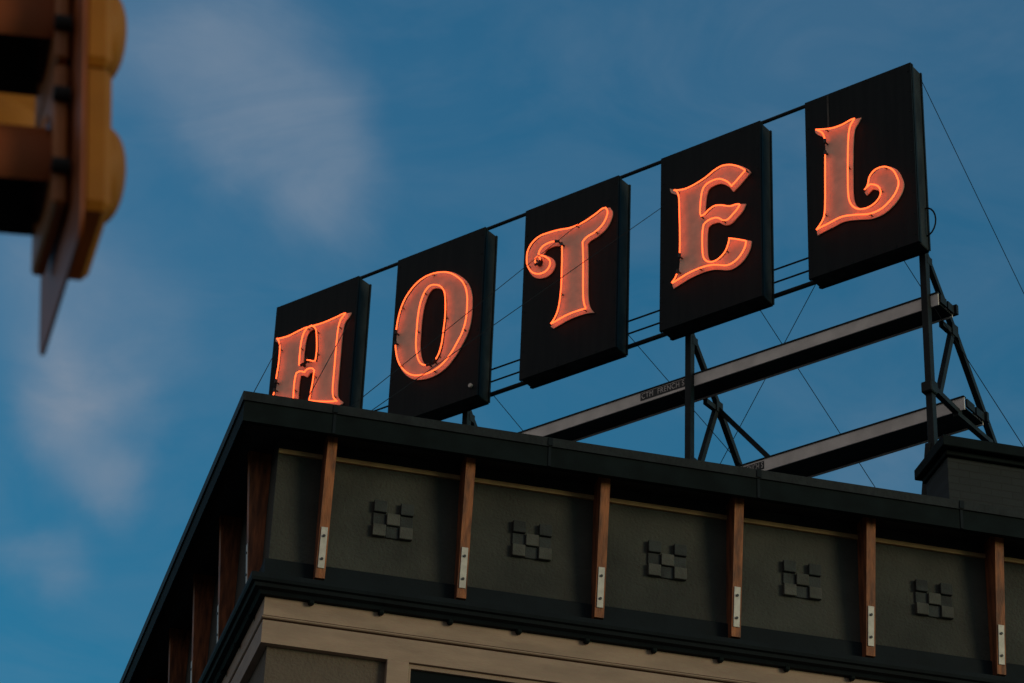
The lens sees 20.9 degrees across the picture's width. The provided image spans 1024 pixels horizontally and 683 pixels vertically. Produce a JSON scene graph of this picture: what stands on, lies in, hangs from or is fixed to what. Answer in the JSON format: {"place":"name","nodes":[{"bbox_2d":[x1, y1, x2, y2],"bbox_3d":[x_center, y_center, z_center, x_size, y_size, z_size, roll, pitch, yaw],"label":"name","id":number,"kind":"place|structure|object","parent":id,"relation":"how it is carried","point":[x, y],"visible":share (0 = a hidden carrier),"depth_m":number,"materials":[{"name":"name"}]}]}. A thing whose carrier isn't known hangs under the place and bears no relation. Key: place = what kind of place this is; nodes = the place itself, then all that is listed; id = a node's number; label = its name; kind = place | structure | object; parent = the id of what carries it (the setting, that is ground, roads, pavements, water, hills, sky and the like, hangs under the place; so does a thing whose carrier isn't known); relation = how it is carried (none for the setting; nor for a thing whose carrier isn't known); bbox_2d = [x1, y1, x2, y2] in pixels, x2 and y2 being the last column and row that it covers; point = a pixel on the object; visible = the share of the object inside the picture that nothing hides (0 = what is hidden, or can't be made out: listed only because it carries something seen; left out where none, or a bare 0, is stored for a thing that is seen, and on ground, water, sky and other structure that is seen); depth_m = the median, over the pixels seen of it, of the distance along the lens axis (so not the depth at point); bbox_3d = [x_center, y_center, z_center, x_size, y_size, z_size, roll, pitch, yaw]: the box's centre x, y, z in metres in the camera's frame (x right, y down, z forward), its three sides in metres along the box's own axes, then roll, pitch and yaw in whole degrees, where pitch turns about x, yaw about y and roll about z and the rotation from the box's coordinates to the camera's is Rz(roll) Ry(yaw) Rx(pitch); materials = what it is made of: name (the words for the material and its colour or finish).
{"place":"outdoors","nodes":[
{"label":"outdoors","id":0,"kind":"place"},
{"bbox_2d":[0,0,1023,682],"label":"sky","id":1,"kind":"structure","parent":0,"point":[278,153],"materials":[{"name":"blue"}]},
{"bbox_3d":[-0.159,-2.063,7.904,30.001,0.694,1.224,9,-32,-11],"label":"span cable","id":2,"kind":"object","parent":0,"visible":0},
{"bbox_2d":[0,93,35,126],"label":"traffic signal","id":3,"kind":"object","parent":2,"relation":"hanging from","point":[15,109],"visible":0.12,"depth_m":7.29,"materials":[{"name":"yellow paint"}]},
{"bbox_2d":[0,0,126,355],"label":"traffic signal","id":4,"kind":"object","parent":2,"relation":"hanging from","point":[62,172],"visible":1,"depth_m":6.54,"materials":[{"name":"yellow paint"}]},
{"bbox_2d":[31,65,71,275],"bbox_3d":[-1.093,-0.412,6.582,0.076,0.389,0.367,11,-32,-13],"label":"door","id":5,"kind":"structure","parent":4,"relation":"in","point":[49,197],"depth_m":6.48,"materials":[{"name":"black metal"}]},
{"bbox_2d":[35,0,72,126],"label":"door","id":6,"kind":"structure","parent":4,"relation":"in","point":[51,53],"depth_m":6.64,"materials":[{"name":"black metal"}]},
{"label":"ground","id":7,"kind":"structure","parent":0,"visible":0},
{"bbox_2d":[119,391,1023,682],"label":"hotel building","id":8,"kind":"structure","parent":7,"relation":"on","point":[325,543],"depth_m":23.23,"materials":[{"name":"green paint"}]},
{"bbox_2d":[254,344,279,391],"bbox_3d":[-2.464,0.216,28.268,0.007,5.996,9.101,5,-31,-4],"label":"guy wire","id":9,"kind":"object","parent":8,"relation":"attached to","point":[266,369],"visible":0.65,"depth_m":26.91,"materials":[{"name":"black metal"}]},
{"bbox_2d":[307,317,351,399],"bbox_3d":[-1.795,0.109,27.825,0.007,5.766,7.988,3,-31,-1],"label":"guy wire","id":10,"kind":"object","parent":8,"relation":"attached to","point":[328,360],"visible":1,"depth_m":26.69,"materials":[{"name":"black metal"}]},
{"bbox_2d":[408,664,544,682],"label":"window","id":11,"kind":"structure","parent":8,"relation":"in","point":[416,673],"depth_m":22.44,"materials":[{"name":"black glass"}]},
{"bbox_2d":[350,199,609,406],"bbox_3d":[-0.134,-0.513,26.957,0.007,6.045,6.096,-10,-33,19],"label":"guy wire","id":12,"kind":"object","parent":8,"relation":"attached to","point":[474,307],"visible":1,"depth_m":26.23,"materials":[{"name":"black metal"}]},
{"bbox_2d":[372,208,660,409],"bbox_3d":[0.244,-0.452,26.753,0.007,5.755,5.927,-13,-35,23],"label":"guy wire","id":13,"kind":"object","parent":8,"relation":"attached to","point":[509,314],"visible":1,"depth_m":25.95,"materials":[{"name":"black metal"}]},
{"bbox_2d":[360,104,1023,494],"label":"steel scaffold","id":14,"kind":"object","parent":8,"relation":"on","point":[932,422],"visible":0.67,"depth_m":28.72,"materials":[{"name":"black metal"}]},
{"bbox_2d":[269,276,371,408],"bbox_3d":[-2.329,0.393,32.806,1.302,2.244,0.324,-20,-38,32],"label":"neon sign","id":15,"kind":"object","parent":14,"relation":"attached to","point":[309,330],"visible":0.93,"depth_m":32.86,"materials":[{"name":"black metal"}]},
{"bbox_2d":[388,227,497,420],"bbox_3d":[-0.820,-0.147,31.815,1.302,2.244,0.324,-20,-38,32],"label":"neon sign","id":16,"kind":"object","parent":14,"relation":"attached to","point":[441,288],"visible":0.96,"depth_m":31.68,"materials":[{"name":"black metal"}]},
{"bbox_2d":[519,175,630,388],"bbox_3d":[0.678,-0.682,30.831,1.302,2.244,0.324,-20,-38,32],"label":"neon sign","id":17,"kind":"object","parent":14,"relation":"attached to","point":[575,321],"visible":0.97,"depth_m":30.68,"materials":[{"name":"black metal"}]},
{"bbox_2d":[659,121,774,340],"bbox_3d":[2.168,-1.215,29.853,1.302,2.244,0.323,-20,-38,32],"label":"neon sign","id":18,"kind":"object","parent":14,"relation":"attached to","point":[716,244],"visible":1,"depth_m":29.70,"materials":[{"name":"black metal"}]},
{"bbox_2d":[805,62,930,288],"bbox_3d":[3.653,-1.746,28.878,1.302,2.244,0.323,-20,-38,32],"label":"neon sign","id":19,"kind":"object","parent":14,"relation":"attached to","point":[867,188],"visible":1,"depth_m":28.73,"materials":[{"name":"black metal"}]},
{"bbox_2d":[914,434,1023,509],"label":"masonry pier","id":20,"kind":"structure","parent":8,"relation":"on","point":[970,470],"depth_m":25.96,"materials":[{"name":"paint"}]},
{"bbox_2d":[920,78,1023,293],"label":"guy wire","id":21,"kind":"object","parent":8,"relation":"attached to","point":[971,184],"visible":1,"depth_m":29.10,"materials":[{"name":"black metal"}]}
]}

